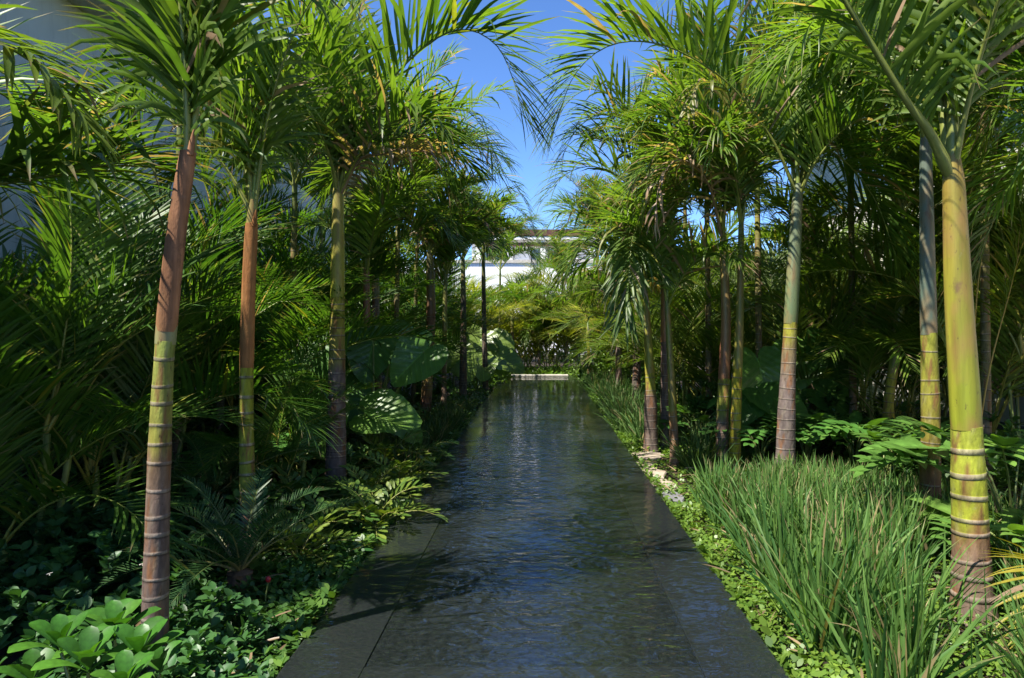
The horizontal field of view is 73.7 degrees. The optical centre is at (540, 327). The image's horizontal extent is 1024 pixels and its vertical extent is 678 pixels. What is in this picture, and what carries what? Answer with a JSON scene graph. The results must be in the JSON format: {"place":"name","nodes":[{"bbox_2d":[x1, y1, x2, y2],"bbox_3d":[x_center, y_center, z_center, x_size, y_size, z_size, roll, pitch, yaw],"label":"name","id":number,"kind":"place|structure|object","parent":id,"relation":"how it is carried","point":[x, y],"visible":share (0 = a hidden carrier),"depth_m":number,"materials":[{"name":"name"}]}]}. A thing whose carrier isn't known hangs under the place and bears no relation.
{"place":"outdoors","nodes":[
{"label":"outdoors","id":0,"kind":"place"},
{"bbox_2d":[353,394,482,473],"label":"tall grass","id":1,"kind":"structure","parent":0,"point":[446,423],"depth_m":10.05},
{"bbox_2d":[392,243,527,326],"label":"areca palm","id":2,"kind":"object","parent":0,"point":[471,296],"visible":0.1,"depth_m":19.84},
{"bbox_2d":[0,354,1023,677],"bbox_3d":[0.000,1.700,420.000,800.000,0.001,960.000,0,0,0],"label":"ground","id":3,"kind":"structure","parent":0,"point":[822,452],"depth_m":5.78,"materials":[{"name":"plant"}]},
{"bbox_2d":[0,598,183,677],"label":"foreground shrub","id":4,"kind":"object","parent":3,"relation":"on","point":[111,619],"visible":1,"depth_m":2.22,"materials":[{"name":"green plant"}]},
{"bbox_2d":[0,2,246,255],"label":"palm tree","id":5,"kind":"object","parent":3,"relation":"on","point":[52,161],"visible":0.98,"depth_m":3.24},
{"bbox_2d":[0,455,305,677],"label":"shrubbery","id":6,"kind":"object","parent":3,"relation":"on","point":[65,532],"visible":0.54,"depth_m":3.79,"materials":[{"name":"green plant"}]},
{"bbox_2d":[0,11,324,480],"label":"palm tree","id":7,"kind":"object","parent":3,"relation":"on","point":[176,443],"visible":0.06,"depth_m":7.57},
{"bbox_2d":[0,91,330,594],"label":"areca palm","id":8,"kind":"object","parent":3,"relation":"on","point":[115,260],"visible":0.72,"depth_m":4.88,"materials":[{"name":"plant"}]},
{"bbox_2d":[0,0,335,556],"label":"palm tree","id":9,"kind":"object","parent":3,"relation":"on","point":[260,111],"visible":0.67,"depth_m":4.98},
{"bbox_2d":[0,233,349,508],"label":"areca palm","id":10,"kind":"object","parent":3,"relation":"on","point":[122,381],"visible":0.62,"depth_m":5.36,"materials":[{"name":"plant"}]},
{"bbox_2d":[0,0,375,450],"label":"building","id":11,"kind":"structure","parent":3,"relation":"on","point":[47,27],"depth_m":10.22,"materials":[{"name":"white paint"}]},
{"bbox_2d":[55,0,342,672],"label":"palm tree","id":12,"kind":"object","parent":3,"relation":"on","point":[184,42],"visible":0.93,"depth_m":3.16,"materials":[{"name":"plant"}]},
{"bbox_2d":[0,186,418,491],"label":"areca palm","id":13,"kind":"object","parent":3,"relation":"on","point":[219,341],"visible":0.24,"depth_m":6.84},
{"bbox_2d":[130,129,304,463],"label":"palm tree","id":14,"kind":"object","parent":3,"relation":"on","point":[221,402],"visible":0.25,"depth_m":8.35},
{"bbox_2d":[118,416,317,514],"bbox_3d":[-2.887,1.269,5.915,1.419,0.942,1.541,0,0,20],"label":"sago cycad","id":15,"kind":"object","parent":3,"relation":"on","point":[209,474],"visible":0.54,"depth_m":5.82,"materials":[{"name":"green plant"}]},
{"bbox_2d":[0,393,440,677],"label":"ground cover","id":16,"kind":"object","parent":3,"relation":"on","point":[141,488],"visible":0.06,"depth_m":7.17,"materials":[{"name":"green plant"}]},
{"bbox_2d":[88,464,360,608],"bbox_3d":[-1.921,1.347,4.314,1.493,0.787,1.610,0,0,0],"label":"sago cycad","id":17,"kind":"object","parent":3,"relation":"on","point":[238,569],"visible":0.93,"depth_m":4.29,"materials":[{"name":"green plant"}]},
{"bbox_2d":[1,371,457,483],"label":"undergrowth","id":18,"kind":"object","parent":3,"relation":"on","point":[233,428],"visible":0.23,"depth_m":8.23,"materials":[{"name":"green plant"}]},
{"bbox_2d":[48,478,418,677],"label":"ground cover","id":19,"kind":"object","parent":3,"relation":"on","point":[305,569],"visible":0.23,"depth_m":4.29,"materials":[{"name":"green plant"}]},
{"bbox_2d":[171,430,321,494],"bbox_3d":[-2.849,1.380,6.613,1.421,0.706,1.404,0,0,0],"label":"philodendron","id":20,"kind":"object","parent":3,"relation":"on","point":[274,445],"visible":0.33,"depth_m":6.58,"materials":[{"name":"green plant"}]},
{"bbox_2d":[135,175,385,418],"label":"areca palm","id":21,"kind":"object","parent":3,"relation":"on","point":[263,226],"visible":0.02,"depth_m":11.62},
{"bbox_2d":[149,205,395,449],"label":"areca palm","id":22,"kind":"object","parent":3,"relation":"on","point":[301,262],"visible":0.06,"depth_m":9.03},
{"bbox_2d":[170,335,384,500],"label":"areca palm","id":23,"kind":"object","parent":3,"relation":"on","point":[295,429],"visible":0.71,"depth_m":6.35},
{"bbox_2d":[221,461,355,523],"bbox_3d":[-2.223,1.547,6.154,1.249,0.547,1.107,0,0,43],"label":"zamia","id":24,"kind":"object","parent":3,"relation":"on","point":[295,484],"visible":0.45,"depth_m":6.25,"materials":[{"name":"green plant"}]},
{"bbox_2d":[138,12,443,442],"bbox_3d":[-3.362,-1.199,9.130,4.050,5.881,3.640,0,0,0],"label":"palm tree","id":25,"kind":"object","parent":3,"relation":"on","point":[302,152],"visible":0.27,"depth_m":9.17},
{"bbox_2d":[136,210,468,462],"bbox_3d":[-2.987,0.137,8.337,4.287,3.195,3.922,0,0,0],"label":"areca palm","id":26,"kind":"object","parent":3,"relation":"on","point":[289,326],"visible":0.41,"depth_m":7.79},
{"bbox_2d":[238,503,373,581],"bbox_3d":[-1.668,1.560,4.883,0.972,0.492,1.064,0,0,-30],"label":"zamia","id":27,"kind":"object","parent":3,"relation":"on","point":[301,540],"visible":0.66,"depth_m":4.84,"materials":[{"name":"green plant"}]},
{"bbox_2d":[259,154,370,280],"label":"palm tree","id":28,"kind":"object","parent":3,"relation":"on","point":[302,181],"visible":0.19,"depth_m":16.77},
{"bbox_2d":[261,327,371,464],"bbox_3d":[-2.691,0.851,8.346,1.068,1.768,1.335,0,0,0],"label":"elephant ear","id":29,"kind":"object","parent":3,"relation":"on","point":[321,370],"visible":0.19,"depth_m":8.24},
{"bbox_2d":[264,488,379,543],"bbox_3d":[-1.787,1.552,5.552,0.902,0.512,1.020,0,0,-15],"label":"zamia","id":30,"kind":"object","parent":3,"relation":"on","point":[324,502],"visible":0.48,"depth_m":5.54,"materials":[{"name":"green plant"}]},
{"bbox_2d":[188,189,462,402],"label":"areca palm","id":31,"kind":"object","parent":3,"relation":"on","point":[355,289],"visible":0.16,"depth_m":9.62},
{"bbox_2d":[186,244,471,428],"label":"areca palm","id":32,"kind":"object","parent":3,"relation":"on","point":[416,312],"visible":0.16,"depth_m":12.65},
{"bbox_2d":[299,443,393,483],"bbox_3d":[-2.136,1.558,7.634,1.083,0.538,1.191,0,0,18],"label":"zamia","id":33,"kind":"object","parent":3,"relation":"on","point":[354,459],"visible":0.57,"depth_m":7.55,"materials":[{"name":"green plant"}]},
{"bbox_2d":[241,409,475,677],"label":"ground cover","id":34,"kind":"object","parent":3,"relation":"on","point":[322,600],"visible":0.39,"depth_m":4.05,"materials":[{"name":"green plant"}]},
{"bbox_2d":[264,117,472,455],"bbox_3d":[-2.211,-0.576,8.909,2.212,4.636,2.834,0,0,-33],"label":"palm tree","id":35,"kind":"object","parent":3,"relation":"on","point":[372,213],"visible":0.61,"depth_m":8.71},
{"bbox_2d":[316,460,423,510],"bbox_3d":[-1.626,1.541,6.563,0.979,0.571,1.181,0,0,-43],"label":"zamia","id":36,"kind":"object","parent":3,"relation":"on","point":[371,481],"visible":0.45,"depth_m":6.57,"materials":[{"name":"green plant"}]},
{"bbox_2d":[316,477,448,546],"bbox_3d":[-1.343,1.524,5.654,1.004,0.481,1.242,0,0,34],"label":"zamia","id":37,"kind":"object","parent":3,"relation":"on","point":[375,508],"visible":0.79,"depth_m":5.67,"materials":[{"name":"green plant"}]},
{"bbox_2d":[208,0,571,493],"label":"palm tree","id":38,"kind":"object","parent":3,"relation":"on","point":[355,109],"visible":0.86,"depth_m":6.57,"materials":[{"name":"plant"}]},
{"bbox_2d":[271,200,508,332],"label":"areca palm","id":39,"kind":"object","parent":3,"relation":"on","point":[324,236],"visible":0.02,"depth_m":19.51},
{"bbox_2d":[345,320,448,443],"bbox_3d":[-2.036,0.814,8.798,1.283,1.847,1.990,0,0,-34],"label":"elephant ear","id":40,"kind":"object","parent":3,"relation":"on","point":[403,360],"visible":0.72,"depth_m":8.54},
{"bbox_2d":[346,430,447,480],"bbox_3d":[-1.804,1.465,8.095,1.384,0.520,1.362,0,0,0],"label":"zamia","id":41,"kind":"object","parent":3,"relation":"on","point":[383,451],"visible":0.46,"depth_m":8.07,"materials":[{"name":"green plant"}]},
{"bbox_2d":[353,451,446,501],"bbox_3d":[-1.454,1.546,6.879,1.075,0.578,1.165,0,0,0],"label":"zamia","id":42,"kind":"object","parent":3,"relation":"on","point":[402,470],"visible":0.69,"depth_m":6.84,"materials":[{"name":"green plant"}]},
{"bbox_2d":[299,37,518,393],"bbox_3d":[-2.037,-1.547,11.889,4.045,6.576,2.902,0,0,34],"label":"palm tree","id":43,"kind":"object","parent":3,"relation":"on","point":[329,182],"visible":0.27,"depth_m":11.46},
{"bbox_2d":[346,375,499,486],"bbox_3d":[-1.729,1.598,15.016,1.120,0.228,16.077,0,0,0],"label":"ground cover","id":44,"kind":"object","parent":3,"relation":"on","point":[478,392],"visible":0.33,"depth_m":15.51,"materials":[{"name":"green plant"}]},
{"bbox_2d":[347,121,498,404],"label":"palm tree","id":45,"kind":"object","parent":3,"relation":"on","point":[413,390],"visible":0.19,"depth_m":14.45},
{"bbox_2d":[331,70,516,434],"bbox_3d":[-2.067,-0.854,10.341,2.295,5.194,4.029,0,0,-44],"label":"palm tree","id":46,"kind":"object","parent":3,"relation":"on","point":[357,184],"visible":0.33,"depth_m":9.85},
{"bbox_2d":[346,77,526,420],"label":"palm tree","id":47,"kind":"object","parent":3,"relation":"on","point":[424,234],"visible":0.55,"depth_m":12.35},
{"bbox_2d":[382,251,515,401],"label":"areca palm","id":48,"kind":"object","parent":3,"relation":"on","point":[438,291],"visible":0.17,"depth_m":14.83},
{"bbox_2d":[381,198,518,406],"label":"palm tree","id":49,"kind":"object","parent":3,"relation":"on","point":[445,253],"visible":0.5,"depth_m":13.25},
{"bbox_2d":[435,327,476,396],"bbox_3d":[-2.186,0.847,16.566,1.293,1.774,0.844,0,0,0],"label":"elephant ear","id":50,"kind":"object","parent":3,"relation":"on","point":[453,368],"visible":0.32,"depth_m":16.46},
{"bbox_2d":[403,162,543,398],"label":"palm tree","id":51,"kind":"object","parent":3,"relation":"on","point":[463,377],"visible":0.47,"depth_m":15.93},
{"bbox_2d":[448,276,535,359],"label":"areca palm","id":52,"kind":"object","parent":3,"relation":"on","point":[495,309],"visible":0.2,"depth_m":23.27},
{"bbox_2d":[467,325,524,389],"bbox_3d":[-1.514,0.827,17.948,1.892,1.824,1.492,0,0,-38],"label":"elephant ear","id":53,"kind":"object","parent":3,"relation":"on","point":[504,360],"visible":0.65,"depth_m":18.12},
{"bbox_2d":[401,229,601,354],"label":"building","id":54,"kind":"structure","parent":3,"relation":"on","point":[509,266],"depth_m":44.00,"materials":[{"name":"stone"}]},
{"bbox_2d":[456,213,547,326],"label":"palm tree","id":55,"kind":"object","parent":3,"relation":"on","point":[503,256],"visible":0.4,"depth_m":24.96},
{"bbox_2d":[465,174,551,392],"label":"palm tree","id":56,"kind":"object","parent":3,"relation":"on","point":[484,329],"visible":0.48,"depth_m":17.43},
{"bbox_2d":[477,265,553,339],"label":"palm tree","id":57,"kind":"object","parent":3,"relation":"on","point":[518,286],"visible":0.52,"depth_m":24.68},
{"bbox_2d":[490,287,561,368],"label":"areca palm","id":58,"kind":"object","parent":3,"relation":"on","point":[532,347],"visible":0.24,"depth_m":26.32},
{"bbox_2d":[275,376,788,677],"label":"pool","id":59,"kind":"structure","parent":3,"relation":"in","point":[696,616],"depth_m":4.23,"materials":[{"name":"liquid"}]},
{"bbox_2d":[390,375,682,677],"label":"water","id":60,"kind":"structure","parent":59,"relation":"in","point":[505,385],"depth_m":9.67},
{"bbox_2d":[455,339,610,384],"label":"undergrowth","id":61,"kind":"object","parent":3,"relation":"on","point":[571,368],"visible":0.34,"depth_m":24.57,"materials":[{"name":"green plant"}]},
{"bbox_2d":[508,307,580,369],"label":"palm tree","id":62,"kind":"object","parent":3,"relation":"on","point":[537,325],"visible":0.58,"depth_m":25.65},
{"bbox_2d":[517,281,582,369],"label":"palm tree","id":63,"kind":"object","parent":3,"relation":"on","point":[567,302],"visible":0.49,"depth_m":25.20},
{"bbox_2d":[96,439,1017,677],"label":"leaf litter","id":64,"kind":"object","parent":3,"relation":"on","point":[791,638],"visible":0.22,"depth_m":4.10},
{"bbox_2d":[527,232,587,366],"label":"palm tree","id":65,"kind":"object","parent":3,"relation":"on","point":[550,254],"visible":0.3,"depth_m":28.57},
{"bbox_2d":[516,288,603,366],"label":"areca palm","id":66,"kind":"object","parent":3,"relation":"on","point":[569,335],"visible":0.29,"depth_m":25.43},
{"bbox_2d":[527,262,608,377],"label":"palm tree","id":67,"kind":"object","parent":3,"relation":"on","point":[573,292],"visible":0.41,"depth_m":20.36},
{"bbox_2d":[536,166,605,366],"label":"palm tree","id":68,"kind":"object","parent":3,"relation":"on","point":[562,196],"visible":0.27,"depth_m":21.22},
{"bbox_2d":[533,194,677,390],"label":"palm tree","id":69,"kind":"object","parent":3,"relation":"on","point":[595,276],"visible":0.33,"depth_m":15.42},
{"bbox_2d":[525,125,693,451],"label":"palm tree","id":70,"kind":"object","parent":3,"relation":"on","point":[628,256],"visible":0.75,"depth_m":8.55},
{"bbox_2d":[572,334,660,388],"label":"undergrowth","id":71,"kind":"object","parent":3,"relation":"on","point":[607,364],"visible":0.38,"depth_m":18.46,"materials":[{"name":"green plant"}]},
{"bbox_2d":[554,172,689,376],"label":"palm tree","id":72,"kind":"object","parent":3,"relation":"on","point":[601,191],"visible":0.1,"depth_m":17.45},
{"bbox_2d":[559,270,698,394],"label":"areca palm","id":73,"kind":"object","parent":3,"relation":"on","point":[596,326],"visible":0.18,"depth_m":16.20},
{"bbox_2d":[553,207,729,395],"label":"palm tree","id":74,"kind":"object","parent":3,"relation":"on","point":[636,376],"visible":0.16,"depth_m":13.53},
{"bbox_2d":[538,256,771,426],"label":"areca palm","id":75,"kind":"object","parent":3,"relation":"on","point":[688,319],"visible":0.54,"depth_m":10.90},
{"bbox_2d":[529,46,783,450],"bbox_3d":[1.215,-0.941,9.034,2.698,5.414,3.263,0,0,-29],"label":"palm tree","id":76,"kind":"object","parent":3,"relation":"on","point":[664,410],"visible":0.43,"depth_m":9.12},
{"bbox_2d":[575,184,768,468],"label":"palm tree","id":77,"kind":"object","parent":3,"relation":"on","point":[671,260],"visible":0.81,"depth_m":7.97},
{"bbox_2d":[561,199,786,389],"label":"areca palm","id":78,"kind":"object","parent":3,"relation":"on","point":[717,233],"visible":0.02,"depth_m":16.33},
{"bbox_2d":[643,397,716,440],"bbox_3d":[2.136,1.356,9.459,1.516,0.756,1.430,0,0,-24],"label":"philodendron","id":79,"kind":"object","parent":3,"relation":"on","point":[710,404],"visible":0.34,"depth_m":9.42,"materials":[{"name":"green plant"}]},
{"bbox_2d":[592,49,771,467],"bbox_3d":[1.612,-0.735,8.018,2.107,5.062,3.066,0,0,0],"label":"palm tree","id":80,"kind":"object","parent":3,"relation":"on","point":[719,211],"visible":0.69,"depth_m":7.91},
{"bbox_2d":[648,411,737,476],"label":"tall grass","id":81,"kind":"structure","parent":3,"relation":"on","point":[699,448],"depth_m":7.89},
{"bbox_2d":[572,0,842,420],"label":"palm tree","id":82,"kind":"object","parent":3,"relation":"on","point":[657,74],"visible":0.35,"depth_m":10.10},
{"bbox_2d":[612,248,818,372],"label":"areca palm","id":83,"kind":"object","parent":3,"relation":"on","point":[700,276],"visible":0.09,"depth_m":12.13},
{"bbox_2d":[607,44,830,472],"bbox_3d":[1.915,-0.793,7.629,2.486,5.090,2.083,0,0,-33],"label":"palm tree","id":84,"kind":"object","parent":3,"relation":"on","point":[735,156],"visible":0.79,"depth_m":7.65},
{"bbox_2d":[607,0,889,448],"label":"palm tree","id":85,"kind":"object","parent":3,"relation":"on","point":[758,310],"visible":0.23,"depth_m":9.33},
{"bbox_2d":[619,235,886,423],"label":"areca palm","id":86,"kind":"object","parent":3,"relation":"on","point":[773,320],"visible":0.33,"depth_m":10.85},
{"bbox_2d":[515,0,999,467],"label":"palm tree","id":87,"kind":"object","parent":3,"relation":"on","point":[808,130],"visible":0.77,"depth_m":6.99,"materials":[{"name":"plant"}]},
{"bbox_2d":[699,414,819,466],"bbox_3d":[2.602,1.401,8.196,1.462,0.666,1.306,0,0,0],"label":"philodendron","id":88,"kind":"object","parent":3,"relation":"on","point":[746,430],"visible":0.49,"depth_m":8.03,"materials":[{"name":"green plant"}]},
{"bbox_2d":[716,346,810,450],"bbox_3d":[2.832,0.990,8.799,1.169,1.487,0.651,0,0,0],"label":"elephant ear","id":89,"kind":"object","parent":3,"relation":"on","point":[760,383],"visible":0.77,"depth_m":8.90},
{"bbox_2d":[710,180,884,411],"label":"areca palm","id":90,"kind":"object","parent":3,"relation":"on","point":[832,239],"visible":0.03,"depth_m":12.91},
{"bbox_2d":[714,174,890,412],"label":"palm tree","id":91,"kind":"object","parent":3,"relation":"on","point":[817,226],"visible":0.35,"depth_m":10.22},
{"bbox_2d":[587,390,1021,677],"bbox_3d":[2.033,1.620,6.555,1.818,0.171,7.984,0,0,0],"label":"ground cover","id":92,"kind":"object","parent":3,"relation":"on","point":[835,661],"visible":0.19,"depth_m":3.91,"materials":[{"name":"green plant"}]},
{"bbox_2d":[750,413,864,462],"bbox_3d":[3.324,1.352,8.348,1.504,0.764,1.406,0,0,0],"label":"philodendron","id":93,"kind":"object","parent":3,"relation":"on","point":[813,417],"visible":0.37,"depth_m":8.18,"materials":[{"name":"green plant"}]},
{"bbox_2d":[772,327,861,443],"bbox_3d":[4.009,0.848,9.694,1.421,1.772,0.812,0,0,0],"label":"elephant ear","id":94,"kind":"object","parent":3,"relation":"on","point":[821,385],"visible":0.5,"depth_m":9.74},
{"bbox_2d":[619,364,1023,505],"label":"undergrowth","id":95,"kind":"object","parent":3,"relation":"on","point":[997,470],"visible":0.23,"depth_m":8.57,"materials":[{"name":"green plant"}]},
{"bbox_2d":[641,384,1023,549],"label":"ground cover","id":96,"kind":"object","parent":3,"relation":"on","point":[837,449],"visible":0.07,"depth_m":8.58,"materials":[{"name":"green plant"}]},
{"bbox_2d":[727,0,938,451],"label":"palm tree","id":97,"kind":"object","parent":3,"relation":"on","point":[850,273],"visible":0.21,"depth_m":9.36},
{"bbox_2d":[650,0,1023,630],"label":"palm tree","id":98,"kind":"object","parent":3,"relation":"on","point":[946,47],"visible":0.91,"depth_m":3.88,"materials":[{"name":"plant"}]},
{"bbox_2d":[796,411,919,467],"bbox_3d":[3.656,1.346,7.941,1.497,0.773,1.598,0,0,0],"label":"philodendron","id":99,"kind":"object","parent":3,"relation":"on","point":[854,417],"visible":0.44,"depth_m":7.98,"materials":[{"name":"green plant"}]},
{"bbox_2d":[712,119,1023,432],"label":"areca palm","id":100,"kind":"object","parent":3,"relation":"on","point":[1016,295],"visible":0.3,"depth_m":8.28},
{"bbox_2d":[716,232,1023,453],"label":"areca palm","id":101,"kind":"object","parent":3,"relation":"on","point":[878,348],"visible":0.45,"depth_m":8.66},
{"bbox_2d":[728,0,1023,539],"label":"palm tree","id":102,"kind":"object","parent":3,"relation":"on","point":[930,402],"visible":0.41,"depth_m":5.46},
{"bbox_2d":[803,419,950,476],"bbox_3d":[3.657,1.350,7.262,1.637,0.767,1.576,0,0,0],"label":"philodendron","id":103,"kind":"object","parent":3,"relation":"on","point":[853,429],"visible":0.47,"depth_m":7.25,"materials":[{"name":"green plant"}]},
{"bbox_2d":[745,75,1023,462],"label":"areca palm","id":104,"kind":"object","parent":3,"relation":"on","point":[993,242],"visible":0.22,"depth_m":7.98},
{"bbox_2d":[758,64,1023,455],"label":"palm tree","id":105,"kind":"object","parent":3,"relation":"on","point":[889,395],"visible":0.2,"depth_m":8.37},
{"bbox_2d":[762,200,1023,421],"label":"areca palm","id":106,"kind":"object","parent":3,"relation":"on","point":[804,359],"visible":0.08,"depth_m":9.93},
{"bbox_2d":[773,76,1023,436],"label":"building","id":107,"kind":"structure","parent":3,"relation":"on","point":[1005,415],"depth_m":14.10,"materials":[{"name":"white paint"}]},
{"bbox_2d":[794,33,1023,489],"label":"palm tree","id":108,"kind":"object","parent":3,"relation":"on","point":[985,329],"visible":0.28,"depth_m":7.16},
{"bbox_2d":[849,416,1023,538],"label":"philodendron","id":109,"kind":"object","parent":3,"relation":"on","point":[877,450],"visible":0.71,"depth_m":5.29,"materials":[{"name":"green plant"}]},
{"bbox_2d":[859,0,1023,301],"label":"palm tree","id":110,"kind":"object","parent":3,"relation":"on","point":[1007,194],"visible":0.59,"depth_m":5.45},
{"bbox_2d":[865,33,1023,416],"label":"areca palm","id":111,"kind":"object","parent":3,"relation":"on","point":[942,333],"visible":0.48,"depth_m":6.68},
{"bbox_2d":[894,492,1023,561],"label":"philodendron","id":112,"kind":"object","parent":3,"relation":"on","point":[1012,529],"visible":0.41,"depth_m":4.72,"materials":[{"name":"green plant"}]},
{"bbox_2d":[980,537,1023,651],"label":"young palm","id":113,"kind":"object","parent":3,"relation":"on","point":[1019,556],"visible":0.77,"depth_m":3.50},
{"bbox_2d":[233,0,798,259],"label":"sky","id":114,"kind":"structure","parent":0,"point":[485,62],"materials":[{"name":"blue"}]},
{"bbox_2d":[573,367,690,443],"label":"tall grass","id":115,"kind":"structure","parent":0,"point":[625,412],"depth_m":11.39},
{"bbox_2d":[685,448,1023,677],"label":"tall grass","id":116,"kind":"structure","parent":0,"point":[836,548],"depth_m":3.86,"materials":[{"name":"plant"}]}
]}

